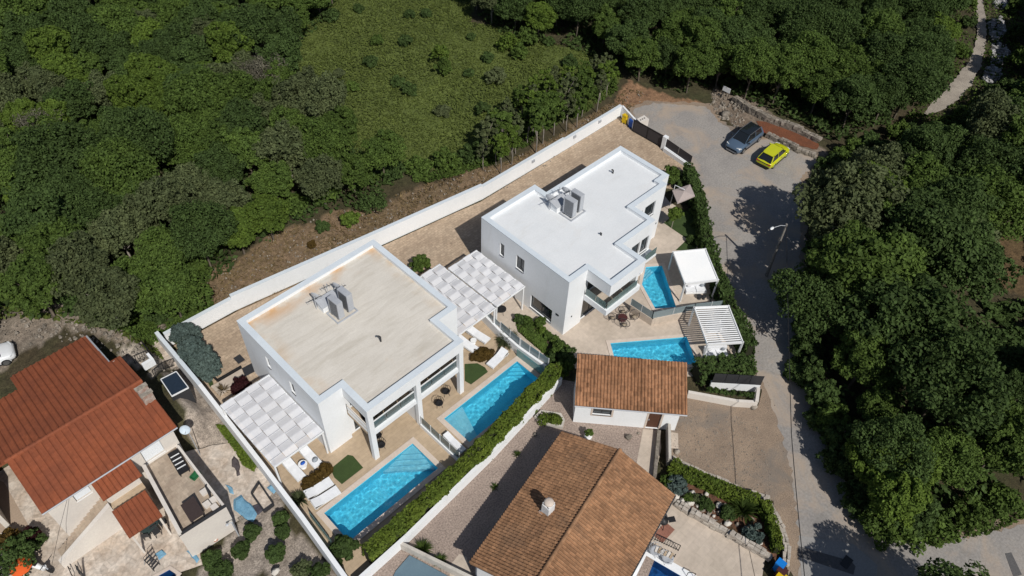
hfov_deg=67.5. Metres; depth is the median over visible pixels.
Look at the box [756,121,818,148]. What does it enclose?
red soil
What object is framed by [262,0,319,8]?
ash tree
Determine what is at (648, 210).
window
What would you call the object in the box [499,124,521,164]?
slim tree
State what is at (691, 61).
ash tree
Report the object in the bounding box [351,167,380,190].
bush
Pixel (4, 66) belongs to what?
ash tree
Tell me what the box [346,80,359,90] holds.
shrub
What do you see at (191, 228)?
oak tree
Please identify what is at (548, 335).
bush
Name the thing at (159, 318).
bush
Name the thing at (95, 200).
oak tree
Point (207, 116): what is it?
ash tree
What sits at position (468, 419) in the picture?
swimming pool
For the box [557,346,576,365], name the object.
bush
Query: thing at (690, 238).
bush
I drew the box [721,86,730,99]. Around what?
sign board
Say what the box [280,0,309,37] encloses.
ash tree
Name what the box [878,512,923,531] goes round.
bush
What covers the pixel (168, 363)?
iron railing
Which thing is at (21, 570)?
parasol
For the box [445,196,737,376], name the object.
pale terrace
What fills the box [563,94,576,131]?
slim tree
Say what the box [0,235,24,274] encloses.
downy oak tree
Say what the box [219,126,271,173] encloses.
ash tree
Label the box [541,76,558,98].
slim tree
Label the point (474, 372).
artificial lawn
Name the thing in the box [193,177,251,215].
downy oak tree
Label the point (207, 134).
ash tree
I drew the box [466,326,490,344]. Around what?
sun lounger
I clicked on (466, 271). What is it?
pergola
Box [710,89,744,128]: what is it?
loose stones
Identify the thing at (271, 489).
tarpaulin
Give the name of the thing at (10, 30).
oak tree
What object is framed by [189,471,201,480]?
crate
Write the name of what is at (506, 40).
shrub
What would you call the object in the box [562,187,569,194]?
satellite dish
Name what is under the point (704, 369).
hedge
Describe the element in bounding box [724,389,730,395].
bedding plant
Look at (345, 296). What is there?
air conditioner
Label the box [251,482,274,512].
raised bed
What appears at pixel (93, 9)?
ash tree
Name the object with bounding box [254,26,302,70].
oak tree
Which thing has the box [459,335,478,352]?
sun lounger
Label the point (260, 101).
downy oak tree
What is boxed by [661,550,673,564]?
wire chair
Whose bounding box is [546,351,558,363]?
bush
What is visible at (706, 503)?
bush
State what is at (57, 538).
overhead cable
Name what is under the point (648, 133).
sliding gate
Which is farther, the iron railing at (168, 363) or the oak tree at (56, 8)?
the oak tree at (56, 8)
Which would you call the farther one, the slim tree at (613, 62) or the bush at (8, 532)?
the slim tree at (613, 62)
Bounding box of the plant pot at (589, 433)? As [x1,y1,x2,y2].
[584,429,593,439]
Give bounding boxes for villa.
[237,239,463,459]
[481,146,668,334]
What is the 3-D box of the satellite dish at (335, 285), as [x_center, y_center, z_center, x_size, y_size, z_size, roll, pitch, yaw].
[-13.278,-0.004,58.131,0.534,1.350,0.543,-17,50,-17]
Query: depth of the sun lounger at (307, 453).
55.57 m
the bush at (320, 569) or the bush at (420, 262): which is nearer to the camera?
the bush at (320, 569)
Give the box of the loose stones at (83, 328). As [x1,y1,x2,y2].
[0,319,175,372]
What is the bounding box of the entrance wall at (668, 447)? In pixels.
[652,424,671,478]
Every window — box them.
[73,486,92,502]
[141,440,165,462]
[500,243,503,257]
[515,255,523,273]
[530,295,551,323]
[580,300,593,317]
[592,409,611,416]
[632,243,638,252]
[639,236,647,254]
[645,201,654,215]
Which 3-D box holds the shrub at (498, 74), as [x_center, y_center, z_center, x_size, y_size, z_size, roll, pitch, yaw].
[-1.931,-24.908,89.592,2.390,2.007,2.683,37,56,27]
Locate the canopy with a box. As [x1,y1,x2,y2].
[160,371,195,402]
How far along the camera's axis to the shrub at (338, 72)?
89.41 m
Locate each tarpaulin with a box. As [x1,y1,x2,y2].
[225,484,233,493]
[233,495,256,521]
[267,485,275,493]
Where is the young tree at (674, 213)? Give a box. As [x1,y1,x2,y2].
[667,206,683,227]
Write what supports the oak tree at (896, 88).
on the ground at (198, 416)
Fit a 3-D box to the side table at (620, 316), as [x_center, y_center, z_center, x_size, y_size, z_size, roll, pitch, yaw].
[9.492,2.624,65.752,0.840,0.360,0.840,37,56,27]
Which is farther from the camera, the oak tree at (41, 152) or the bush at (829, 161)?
the bush at (829, 161)
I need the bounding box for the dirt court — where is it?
[0,481,27,532]
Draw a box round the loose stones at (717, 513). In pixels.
[687,492,758,532]
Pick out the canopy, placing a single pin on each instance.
(175, 385)
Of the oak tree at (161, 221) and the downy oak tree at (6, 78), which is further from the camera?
the downy oak tree at (6, 78)
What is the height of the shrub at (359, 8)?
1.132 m
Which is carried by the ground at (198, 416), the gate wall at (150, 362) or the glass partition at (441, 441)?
the gate wall at (150, 362)
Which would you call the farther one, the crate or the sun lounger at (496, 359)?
the sun lounger at (496, 359)
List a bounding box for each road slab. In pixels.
[799,535,876,575]
[799,546,855,574]
[1005,553,1021,575]
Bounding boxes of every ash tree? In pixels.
[0,0,44,32]
[0,23,8,44]
[0,49,11,77]
[0,126,16,151]
[0,148,24,196]
[0,215,16,241]
[0,249,66,318]
[9,114,61,150]
[15,216,82,255]
[34,0,53,21]
[68,119,100,148]
[76,48,104,74]
[77,135,159,208]
[84,4,105,15]
[91,3,144,46]
[94,0,135,6]
[109,255,158,299]
[124,0,150,12]
[128,255,213,317]
[133,225,186,268]
[150,0,189,26]
[157,112,209,165]
[160,66,225,114]
[187,120,232,153]
[189,97,236,129]
[203,70,268,109]
[204,0,235,14]
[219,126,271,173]
[244,159,293,197]
[245,0,274,8]
[258,76,284,99]
[260,60,295,89]
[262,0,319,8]
[268,105,309,131]
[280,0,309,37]
[295,116,354,159]
[308,0,330,18]
[320,105,358,140]
[334,152,369,196]
[361,129,406,172]
[591,3,621,47]
[622,36,663,80]
[651,12,694,46]
[669,6,697,16]
[672,40,719,92]
[682,15,721,50]
[705,0,743,26]
[712,43,739,87]
[727,36,777,99]
[756,41,813,102]
[781,29,838,89]
[800,66,844,113]
[801,219,910,325]
[829,42,870,77]
[830,330,899,388]
[854,181,899,230]
[855,59,889,78]
[856,379,903,421]
[858,6,908,46]
[860,231,934,285]
[898,151,951,196]
[922,424,987,489]
[956,139,981,152]
[957,162,1023,242]
[957,394,1015,419]
[974,402,1023,476]
[993,113,1023,151]
[1000,89,1023,98]
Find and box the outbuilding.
[573,353,686,429]
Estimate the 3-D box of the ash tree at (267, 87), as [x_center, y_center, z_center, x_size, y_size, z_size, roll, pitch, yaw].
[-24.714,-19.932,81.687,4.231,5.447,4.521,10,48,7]
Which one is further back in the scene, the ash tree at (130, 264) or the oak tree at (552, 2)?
the oak tree at (552, 2)
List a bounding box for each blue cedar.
[168,322,202,348]
[177,334,212,366]
[188,344,222,382]
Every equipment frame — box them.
[326,307,358,323]
[559,209,585,221]
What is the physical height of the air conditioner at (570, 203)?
1.750 m
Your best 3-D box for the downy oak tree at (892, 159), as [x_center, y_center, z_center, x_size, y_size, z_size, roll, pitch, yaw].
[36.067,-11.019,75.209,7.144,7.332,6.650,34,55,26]
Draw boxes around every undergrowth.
[0,0,394,330]
[407,72,617,182]
[477,0,911,139]
[791,214,1016,510]
[925,93,1012,141]
[958,295,1023,377]
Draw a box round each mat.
[238,516,248,524]
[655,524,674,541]
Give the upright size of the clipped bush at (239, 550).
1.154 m
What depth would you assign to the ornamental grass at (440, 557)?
50.85 m
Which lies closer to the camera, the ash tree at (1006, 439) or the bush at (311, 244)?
the ash tree at (1006, 439)
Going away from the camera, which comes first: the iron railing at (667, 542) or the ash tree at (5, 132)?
the iron railing at (667, 542)
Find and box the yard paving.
[172,117,683,421]
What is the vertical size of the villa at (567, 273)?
6.520 m
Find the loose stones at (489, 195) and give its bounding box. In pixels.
[369,151,563,230]
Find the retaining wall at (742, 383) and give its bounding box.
[687,373,764,407]
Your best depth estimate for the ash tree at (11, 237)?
62.45 m
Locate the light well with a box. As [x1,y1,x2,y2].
[242,363,254,375]
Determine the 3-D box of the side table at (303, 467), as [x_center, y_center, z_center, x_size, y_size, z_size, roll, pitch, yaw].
[-15.057,12.781,55.184,0.660,0.420,0.660,37,56,27]
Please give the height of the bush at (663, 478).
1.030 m
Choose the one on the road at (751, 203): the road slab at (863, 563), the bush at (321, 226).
the road slab at (863, 563)
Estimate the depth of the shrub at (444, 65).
89.86 m
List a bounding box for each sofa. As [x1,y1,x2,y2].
[684,283,706,293]
[703,345,727,358]
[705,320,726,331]
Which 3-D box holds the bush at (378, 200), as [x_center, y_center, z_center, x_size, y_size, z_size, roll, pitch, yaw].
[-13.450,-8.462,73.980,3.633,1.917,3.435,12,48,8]
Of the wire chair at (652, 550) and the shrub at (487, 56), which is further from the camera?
the shrub at (487, 56)
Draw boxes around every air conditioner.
[327,294,344,319]
[337,286,353,311]
[562,194,577,217]
[570,188,584,211]
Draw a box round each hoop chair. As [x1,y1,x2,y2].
[608,313,617,319]
[618,306,628,314]
[619,318,629,326]
[629,309,639,319]
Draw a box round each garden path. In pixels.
[450,554,471,575]
[637,429,660,474]
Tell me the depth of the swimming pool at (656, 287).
68.68 m
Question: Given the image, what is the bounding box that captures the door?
[646,413,661,427]
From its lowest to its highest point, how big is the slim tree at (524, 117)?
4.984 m
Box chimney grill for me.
[661,516,675,528]
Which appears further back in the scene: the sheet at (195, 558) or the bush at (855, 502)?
the bush at (855, 502)
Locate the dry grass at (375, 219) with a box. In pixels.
[197,89,648,308]
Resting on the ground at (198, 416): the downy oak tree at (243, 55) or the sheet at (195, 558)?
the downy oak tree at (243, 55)
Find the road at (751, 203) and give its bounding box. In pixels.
[633,102,1023,575]
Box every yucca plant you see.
[290,489,308,506]
[493,328,519,349]
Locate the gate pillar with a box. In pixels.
[660,135,668,149]
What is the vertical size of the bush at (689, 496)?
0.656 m
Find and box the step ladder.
[143,553,159,571]
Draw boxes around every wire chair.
[376,430,381,440]
[377,437,385,450]
[434,396,443,407]
[442,385,450,397]
[497,303,505,315]
[649,542,661,556]
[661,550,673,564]
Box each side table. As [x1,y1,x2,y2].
[298,460,306,469]
[470,338,476,343]
[618,314,627,321]
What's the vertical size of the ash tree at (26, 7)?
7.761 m
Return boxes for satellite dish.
[179,425,199,454]
[311,292,321,306]
[332,282,339,293]
[546,194,554,207]
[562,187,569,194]
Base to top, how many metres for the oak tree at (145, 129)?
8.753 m
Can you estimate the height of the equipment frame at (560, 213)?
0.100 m
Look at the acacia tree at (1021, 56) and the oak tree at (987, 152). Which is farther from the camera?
the acacia tree at (1021, 56)
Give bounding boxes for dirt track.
[925,0,986,114]
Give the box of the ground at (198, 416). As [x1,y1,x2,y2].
[0,0,1023,575]
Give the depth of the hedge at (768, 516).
52.58 m
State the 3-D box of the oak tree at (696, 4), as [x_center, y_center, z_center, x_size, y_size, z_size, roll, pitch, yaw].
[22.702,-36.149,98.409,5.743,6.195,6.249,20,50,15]
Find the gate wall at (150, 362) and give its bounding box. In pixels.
[141,353,155,370]
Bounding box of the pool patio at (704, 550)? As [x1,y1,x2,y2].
[648,505,764,575]
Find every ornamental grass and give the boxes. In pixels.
[216,382,230,396]
[413,538,434,555]
[434,553,446,566]
[490,483,498,490]
[726,494,761,525]
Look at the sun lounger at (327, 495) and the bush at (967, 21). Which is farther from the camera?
the bush at (967, 21)
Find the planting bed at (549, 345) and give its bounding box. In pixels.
[519,324,551,353]
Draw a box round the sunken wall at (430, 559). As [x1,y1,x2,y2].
[400,542,471,575]
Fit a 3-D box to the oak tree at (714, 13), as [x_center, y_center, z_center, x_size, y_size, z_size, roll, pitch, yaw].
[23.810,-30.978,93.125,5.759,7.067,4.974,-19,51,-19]
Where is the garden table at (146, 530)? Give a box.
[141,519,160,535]
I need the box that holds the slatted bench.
[654,546,675,559]
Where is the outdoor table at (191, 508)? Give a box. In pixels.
[180,496,204,523]
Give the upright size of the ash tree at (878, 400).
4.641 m
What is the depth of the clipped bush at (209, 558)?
49.78 m
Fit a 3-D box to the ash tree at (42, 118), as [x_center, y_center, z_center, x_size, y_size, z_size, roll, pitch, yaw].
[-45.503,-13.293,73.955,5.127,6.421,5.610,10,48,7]
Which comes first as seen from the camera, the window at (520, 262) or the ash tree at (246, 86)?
the window at (520, 262)
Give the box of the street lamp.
[765,223,787,276]
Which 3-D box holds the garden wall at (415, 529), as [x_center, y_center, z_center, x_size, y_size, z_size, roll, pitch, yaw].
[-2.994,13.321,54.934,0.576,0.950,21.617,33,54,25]
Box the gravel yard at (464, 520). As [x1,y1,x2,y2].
[372,380,660,575]
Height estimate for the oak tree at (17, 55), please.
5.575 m
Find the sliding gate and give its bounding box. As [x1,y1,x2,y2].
[632,119,663,146]
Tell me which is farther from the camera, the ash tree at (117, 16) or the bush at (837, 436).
the ash tree at (117, 16)
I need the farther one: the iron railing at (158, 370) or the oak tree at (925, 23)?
the oak tree at (925, 23)
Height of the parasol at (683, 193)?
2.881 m
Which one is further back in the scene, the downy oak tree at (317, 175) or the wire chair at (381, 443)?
the downy oak tree at (317, 175)
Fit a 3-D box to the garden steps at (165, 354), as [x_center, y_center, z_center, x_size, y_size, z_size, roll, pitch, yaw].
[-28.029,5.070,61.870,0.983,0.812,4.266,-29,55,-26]
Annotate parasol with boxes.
[9,557,31,575]
[205,483,210,497]
[664,184,694,208]
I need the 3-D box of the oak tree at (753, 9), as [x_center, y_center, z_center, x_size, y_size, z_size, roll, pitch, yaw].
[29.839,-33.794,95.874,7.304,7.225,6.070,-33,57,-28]
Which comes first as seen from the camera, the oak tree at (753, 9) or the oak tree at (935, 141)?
the oak tree at (935, 141)
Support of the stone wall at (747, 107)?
on the ground at (198, 416)
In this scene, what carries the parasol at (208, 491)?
on the house at (86, 424)
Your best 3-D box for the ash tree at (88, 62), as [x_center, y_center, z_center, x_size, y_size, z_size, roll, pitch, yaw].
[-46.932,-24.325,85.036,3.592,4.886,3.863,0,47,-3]
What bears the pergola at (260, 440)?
on the tan terrace at (401, 430)
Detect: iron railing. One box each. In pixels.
[131,350,147,363]
[141,340,154,359]
[152,363,163,377]
[161,358,174,368]
[654,534,680,550]
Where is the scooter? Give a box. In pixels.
[31,560,53,572]
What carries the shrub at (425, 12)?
on the ground at (198, 416)
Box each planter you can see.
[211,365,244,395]
[534,410,564,428]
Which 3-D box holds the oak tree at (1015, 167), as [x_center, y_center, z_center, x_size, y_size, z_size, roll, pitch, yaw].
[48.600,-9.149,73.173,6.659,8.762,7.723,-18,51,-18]
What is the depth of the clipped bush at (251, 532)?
51.17 m
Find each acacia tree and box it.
[0,97,35,131]
[2,182,24,203]
[21,25,78,63]
[28,97,71,123]
[40,50,83,79]
[72,73,95,105]
[102,73,153,108]
[122,15,162,49]
[124,52,166,79]
[138,95,180,116]
[140,60,183,97]
[195,59,221,67]
[203,20,254,62]
[211,206,257,253]
[243,192,290,239]
[523,1,558,41]
[844,430,903,485]
[858,161,908,192]
[866,467,933,528]
[887,432,942,487]
[928,11,962,39]
[1016,48,1023,62]
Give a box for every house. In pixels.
[0,335,236,556]
[468,431,675,575]
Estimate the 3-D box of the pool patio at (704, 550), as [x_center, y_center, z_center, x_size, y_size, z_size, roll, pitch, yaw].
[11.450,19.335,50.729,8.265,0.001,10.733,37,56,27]
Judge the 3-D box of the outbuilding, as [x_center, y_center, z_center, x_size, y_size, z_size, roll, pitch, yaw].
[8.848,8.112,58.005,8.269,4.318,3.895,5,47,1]
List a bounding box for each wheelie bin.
[621,113,627,123]
[627,118,632,128]
[771,557,786,571]
[773,566,788,575]
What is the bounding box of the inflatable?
[232,457,239,475]
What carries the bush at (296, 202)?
on the ground at (198, 416)
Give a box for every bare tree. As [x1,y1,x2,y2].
[9,107,64,127]
[232,53,287,80]
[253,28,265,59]
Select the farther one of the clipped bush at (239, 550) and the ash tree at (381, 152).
the ash tree at (381, 152)
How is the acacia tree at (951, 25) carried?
on the ground at (198, 416)
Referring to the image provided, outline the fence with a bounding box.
[663,139,691,165]
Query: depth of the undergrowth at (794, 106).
90.44 m
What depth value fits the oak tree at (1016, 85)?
86.52 m
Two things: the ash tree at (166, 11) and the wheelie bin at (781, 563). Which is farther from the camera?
the ash tree at (166, 11)
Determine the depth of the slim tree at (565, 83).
81.34 m
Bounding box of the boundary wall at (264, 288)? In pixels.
[163,104,635,344]
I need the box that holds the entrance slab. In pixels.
[671,432,677,448]
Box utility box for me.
[637,115,648,125]
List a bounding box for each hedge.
[360,363,563,563]
[666,457,760,510]
[680,162,758,359]
[689,352,758,386]
[756,498,783,554]
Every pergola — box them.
[220,374,328,486]
[420,264,495,335]
[448,250,524,324]
[668,248,718,301]
[688,305,743,355]
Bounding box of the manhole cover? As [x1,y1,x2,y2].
[233,354,244,363]
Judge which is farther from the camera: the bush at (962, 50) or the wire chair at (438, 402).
the bush at (962, 50)
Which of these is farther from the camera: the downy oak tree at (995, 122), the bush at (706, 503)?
the downy oak tree at (995, 122)
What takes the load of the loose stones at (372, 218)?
on the ground at (198, 416)
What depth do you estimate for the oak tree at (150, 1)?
92.59 m
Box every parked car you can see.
[0,341,16,365]
[725,121,764,153]
[756,142,789,168]
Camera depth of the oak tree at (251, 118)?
74.29 m
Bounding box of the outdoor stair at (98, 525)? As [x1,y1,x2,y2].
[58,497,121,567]
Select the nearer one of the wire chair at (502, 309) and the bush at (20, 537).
the bush at (20, 537)
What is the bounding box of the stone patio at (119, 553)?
[0,443,271,575]
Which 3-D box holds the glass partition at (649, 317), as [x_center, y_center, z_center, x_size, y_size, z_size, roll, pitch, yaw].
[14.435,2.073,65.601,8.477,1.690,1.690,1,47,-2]
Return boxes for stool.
[199,487,207,496]
[202,500,211,508]
[209,495,217,503]
[209,502,218,510]
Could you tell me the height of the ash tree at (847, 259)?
11.115 m
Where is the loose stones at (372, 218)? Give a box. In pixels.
[207,90,643,304]
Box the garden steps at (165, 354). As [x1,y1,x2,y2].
[154,333,176,369]
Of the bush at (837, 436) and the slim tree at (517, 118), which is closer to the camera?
the bush at (837, 436)
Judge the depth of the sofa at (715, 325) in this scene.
65.15 m
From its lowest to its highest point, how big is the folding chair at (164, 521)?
0.900 m
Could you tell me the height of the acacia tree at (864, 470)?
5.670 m
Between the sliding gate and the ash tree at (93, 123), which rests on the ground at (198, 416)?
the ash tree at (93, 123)
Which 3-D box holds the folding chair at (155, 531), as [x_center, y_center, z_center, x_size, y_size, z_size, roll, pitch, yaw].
[-23.829,16.278,51.234,0.460,0.900,0.440,37,56,27]
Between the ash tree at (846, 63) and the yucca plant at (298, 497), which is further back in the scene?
the ash tree at (846, 63)
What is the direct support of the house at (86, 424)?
on the stone patio at (119, 553)
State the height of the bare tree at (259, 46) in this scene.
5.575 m
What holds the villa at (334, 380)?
on the tan terrace at (401, 430)
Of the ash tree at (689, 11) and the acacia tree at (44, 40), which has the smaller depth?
the acacia tree at (44, 40)
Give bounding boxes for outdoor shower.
[225,522,239,535]
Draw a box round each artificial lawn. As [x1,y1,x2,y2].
[332,455,362,483]
[465,363,487,383]
[664,210,695,249]
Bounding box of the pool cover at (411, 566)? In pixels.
[394,555,446,575]
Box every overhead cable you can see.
[49,501,66,575]
[786,226,804,575]
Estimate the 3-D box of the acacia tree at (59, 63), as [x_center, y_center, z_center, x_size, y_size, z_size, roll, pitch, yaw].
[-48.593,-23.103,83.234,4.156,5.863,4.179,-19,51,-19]
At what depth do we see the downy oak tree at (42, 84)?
78.55 m
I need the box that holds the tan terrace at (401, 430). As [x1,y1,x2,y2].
[232,289,560,575]
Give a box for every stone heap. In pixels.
[982,64,1002,83]
[987,16,1006,40]
[989,42,1010,64]
[992,0,1007,8]
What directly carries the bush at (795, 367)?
on the ground at (198, 416)
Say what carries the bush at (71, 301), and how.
on the ground at (198, 416)
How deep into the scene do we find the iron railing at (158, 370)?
57.71 m
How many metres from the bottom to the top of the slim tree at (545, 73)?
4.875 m
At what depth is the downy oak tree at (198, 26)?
86.98 m
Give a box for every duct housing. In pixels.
[315,289,337,312]
[549,193,564,212]
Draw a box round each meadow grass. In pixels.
[0,306,176,359]
[94,283,213,345]
[215,424,259,471]
[254,0,620,170]
[881,511,1023,544]
[891,0,1023,156]
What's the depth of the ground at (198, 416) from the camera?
77.07 m
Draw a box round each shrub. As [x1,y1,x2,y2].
[300,476,315,490]
[309,470,323,483]
[319,462,333,477]
[320,8,340,22]
[333,68,345,77]
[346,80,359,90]
[352,3,364,13]
[362,55,377,67]
[370,34,383,44]
[390,74,404,87]
[398,34,412,46]
[400,81,416,95]
[403,9,415,17]
[420,8,432,16]
[430,44,449,59]
[432,104,451,117]
[433,57,452,75]
[463,68,474,76]
[466,32,475,40]
[470,346,494,362]
[474,101,490,113]
[482,51,494,63]
[484,66,506,83]
[495,32,520,51]
[511,42,528,59]
[518,25,538,44]
[542,36,555,45]
[562,53,578,69]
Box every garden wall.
[155,331,346,575]
[359,377,561,575]
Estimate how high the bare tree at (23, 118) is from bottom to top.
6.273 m
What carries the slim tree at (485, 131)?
on the ground at (198, 416)
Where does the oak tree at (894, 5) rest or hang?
on the ground at (198, 416)
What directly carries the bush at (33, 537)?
on the stone patio at (119, 553)
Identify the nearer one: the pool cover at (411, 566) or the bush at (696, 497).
the pool cover at (411, 566)
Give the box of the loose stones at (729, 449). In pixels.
[671,406,772,492]
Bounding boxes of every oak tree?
[0,10,45,45]
[0,40,41,76]
[0,71,26,98]
[0,84,30,111]
[0,177,53,207]
[0,188,88,239]
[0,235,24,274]
[9,120,102,184]
[15,61,47,99]
[28,71,69,101]
[42,0,91,29]
[42,78,102,121]
[42,230,112,298]
[45,166,96,213]
[60,12,110,58]
[61,185,122,229]
[73,266,140,330]
[82,69,115,106]
[86,205,152,259]
[92,25,140,66]
[95,105,136,141]
[103,104,176,177]
[106,48,135,75]
[110,180,165,229]
[116,175,198,227]
[132,8,159,28]
[138,39,171,61]
[139,23,189,58]
[143,0,167,5]
[151,110,173,159]
[162,64,206,88]
[163,16,190,33]
[163,161,210,201]
[165,199,238,270]
[167,33,212,69]
[178,0,220,30]
[188,13,218,61]
[192,140,246,186]
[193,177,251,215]
[204,62,256,85]
[208,0,238,7]
[208,95,268,142]
[211,3,273,56]
[231,48,264,78]
[244,92,275,130]
[250,2,279,46]
[251,118,307,179]
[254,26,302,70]
[265,5,302,41]
[268,75,312,119]
[289,65,326,99]
[291,153,343,203]
[297,70,347,117]
[470,0,502,23]
[493,0,531,30]
[540,0,565,27]
[553,0,606,36]
[594,0,622,12]
[605,19,652,64]
[617,0,663,27]
[619,0,629,5]
[652,36,680,78]
[658,0,690,22]
[677,0,712,10]
[693,6,729,26]
[708,0,719,5]
[712,15,755,47]
[734,0,774,26]
[740,19,776,46]
[762,0,798,39]
[767,261,855,342]
[775,17,823,45]
[778,0,842,40]
[792,160,912,240]
[817,7,866,47]
[823,0,866,13]
[824,72,889,130]
[829,5,839,11]
[835,37,866,53]
[836,272,977,360]
[847,141,914,178]
[850,411,938,483]
[858,3,901,21]
[861,0,909,16]
[862,29,909,70]
[867,72,911,127]
[872,186,982,282]
[882,51,952,118]
[886,326,1015,437]
[894,25,922,42]
[896,122,961,169]
[897,31,955,71]
[901,0,949,21]
[901,16,942,31]
[903,120,969,149]
[916,174,1004,221]
[923,24,955,66]
[925,211,1023,302]
[932,0,974,18]
[946,133,1023,193]
[959,332,993,361]
[962,87,1023,146]
[978,218,1001,265]
[988,95,1023,125]
[1000,146,1023,227]
[1007,368,1023,411]
[1012,79,1023,92]
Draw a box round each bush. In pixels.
[0,526,21,550]
[0,535,37,575]
[10,527,48,558]
[23,525,43,541]
[57,290,80,312]
[124,303,140,320]
[139,302,170,324]
[170,287,197,304]
[184,254,212,281]
[189,243,222,258]
[200,549,221,571]
[208,559,233,575]
[230,375,251,394]
[230,539,249,560]
[243,522,261,542]
[254,219,273,236]
[264,542,285,564]
[271,510,289,526]
[274,523,290,539]
[283,193,310,216]
[289,559,312,575]
[306,240,316,248]
[306,561,330,575]
[310,184,341,206]
[315,220,330,233]
[328,534,359,565]
[339,210,360,227]
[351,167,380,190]
[353,186,387,213]
[373,160,405,182]
[403,155,433,181]
[409,254,430,272]
[432,146,462,170]
[457,140,484,164]
[513,313,526,324]
[522,316,533,327]
[533,316,546,327]
[536,326,546,333]
[544,331,552,339]
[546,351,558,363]
[548,334,560,343]
[550,341,566,358]
[556,358,574,376]
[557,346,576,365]
[660,472,675,487]
[664,164,680,184]
[666,474,688,495]
[674,176,686,187]
[683,492,693,501]
[686,234,696,244]
[692,493,701,505]
[697,495,714,512]
[719,504,735,520]
[741,523,765,544]
[783,354,811,388]
[787,334,823,361]
[790,315,828,342]
[796,353,827,383]
[802,403,832,434]
[803,378,840,405]
[813,401,850,431]
[814,151,842,173]
[814,444,845,474]
[819,423,854,452]
[828,145,854,161]
[831,452,855,480]
[836,480,870,519]
[842,137,865,151]
[858,130,880,148]
[858,505,898,551]
[869,139,891,150]
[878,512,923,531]
[881,519,928,557]
[885,119,910,140]
[912,498,941,539]
[914,557,989,575]
[919,508,962,548]
[942,66,955,82]
[949,112,969,133]
[953,492,996,536]
[955,42,971,58]
[959,15,977,27]
[968,97,978,113]
[969,0,978,5]
[977,482,1023,522]
[982,83,1000,96]
[999,77,1022,93]
[1003,47,1023,68]
[1004,0,1023,14]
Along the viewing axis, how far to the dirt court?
52.30 m
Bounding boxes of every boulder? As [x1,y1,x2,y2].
[271,568,279,575]
[625,434,632,439]
[674,449,680,454]
[716,501,722,508]
[721,110,729,116]
[724,521,731,526]
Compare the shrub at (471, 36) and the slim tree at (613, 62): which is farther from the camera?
the shrub at (471, 36)
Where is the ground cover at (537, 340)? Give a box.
[515,321,549,354]
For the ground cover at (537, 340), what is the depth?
63.96 m
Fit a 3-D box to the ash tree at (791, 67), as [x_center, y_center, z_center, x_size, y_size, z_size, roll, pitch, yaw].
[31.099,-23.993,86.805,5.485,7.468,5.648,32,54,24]
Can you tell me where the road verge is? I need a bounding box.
[628,100,1023,575]
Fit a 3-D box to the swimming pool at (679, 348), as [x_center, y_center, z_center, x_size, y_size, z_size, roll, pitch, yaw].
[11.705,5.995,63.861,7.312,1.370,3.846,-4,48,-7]
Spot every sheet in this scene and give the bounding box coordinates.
[155,550,165,559]
[187,551,198,562]
[253,504,261,514]
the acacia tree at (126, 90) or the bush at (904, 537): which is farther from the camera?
the acacia tree at (126, 90)
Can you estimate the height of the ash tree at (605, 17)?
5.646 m
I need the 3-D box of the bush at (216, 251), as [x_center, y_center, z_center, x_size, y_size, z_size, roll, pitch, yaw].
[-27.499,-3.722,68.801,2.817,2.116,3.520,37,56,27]
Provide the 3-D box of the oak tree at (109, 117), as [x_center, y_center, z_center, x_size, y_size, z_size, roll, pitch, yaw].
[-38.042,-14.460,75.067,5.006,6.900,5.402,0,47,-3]
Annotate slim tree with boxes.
[475,115,499,148]
[475,139,489,169]
[486,111,497,126]
[487,131,501,164]
[487,134,509,173]
[490,108,514,132]
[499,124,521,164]
[500,96,513,112]
[504,108,517,119]
[508,115,524,153]
[511,91,521,111]
[512,84,530,113]
[518,107,536,141]
[519,90,541,134]
[524,74,544,90]
[527,97,552,152]
[529,84,537,91]
[536,68,552,93]
[536,92,558,143]
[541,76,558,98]
[549,91,567,134]
[550,65,560,83]
[556,72,578,122]
[558,64,575,87]
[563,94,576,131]
[568,87,589,127]
[576,59,589,81]
[576,69,597,116]
[579,65,596,88]
[586,54,601,72]
[593,69,607,111]
[596,60,616,100]
[597,52,612,69]
[603,59,620,95]
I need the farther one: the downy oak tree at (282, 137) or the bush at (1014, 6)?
the bush at (1014, 6)
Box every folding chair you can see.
[141,532,151,540]
[149,524,161,537]
[157,518,168,528]
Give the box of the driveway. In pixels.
[671,381,799,575]
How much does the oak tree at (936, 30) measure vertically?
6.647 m
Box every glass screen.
[309,512,331,543]
[517,349,543,373]
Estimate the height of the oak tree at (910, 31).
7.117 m
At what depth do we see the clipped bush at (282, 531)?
51.34 m
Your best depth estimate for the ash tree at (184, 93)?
75.32 m
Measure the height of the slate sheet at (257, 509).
0.144 m
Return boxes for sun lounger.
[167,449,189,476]
[282,457,306,481]
[298,445,321,468]
[303,477,333,500]
[310,485,340,509]
[443,431,466,454]
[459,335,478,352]
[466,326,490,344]
[486,347,508,369]
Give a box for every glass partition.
[420,417,459,460]
[482,311,548,369]
[630,299,722,325]
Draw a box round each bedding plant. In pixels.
[706,386,713,392]
[712,387,719,393]
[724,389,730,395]
[729,389,736,395]
[748,392,754,397]
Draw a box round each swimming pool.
[153,566,181,575]
[316,437,445,539]
[436,356,539,447]
[606,334,697,367]
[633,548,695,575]
[638,263,679,311]
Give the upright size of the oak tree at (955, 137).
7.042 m
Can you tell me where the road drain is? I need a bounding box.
[840,555,852,568]
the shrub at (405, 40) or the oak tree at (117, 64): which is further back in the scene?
the shrub at (405, 40)
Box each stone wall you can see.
[670,455,790,566]
[672,498,772,561]
[732,95,822,142]
[765,132,816,158]
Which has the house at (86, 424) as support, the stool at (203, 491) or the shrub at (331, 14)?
the stool at (203, 491)

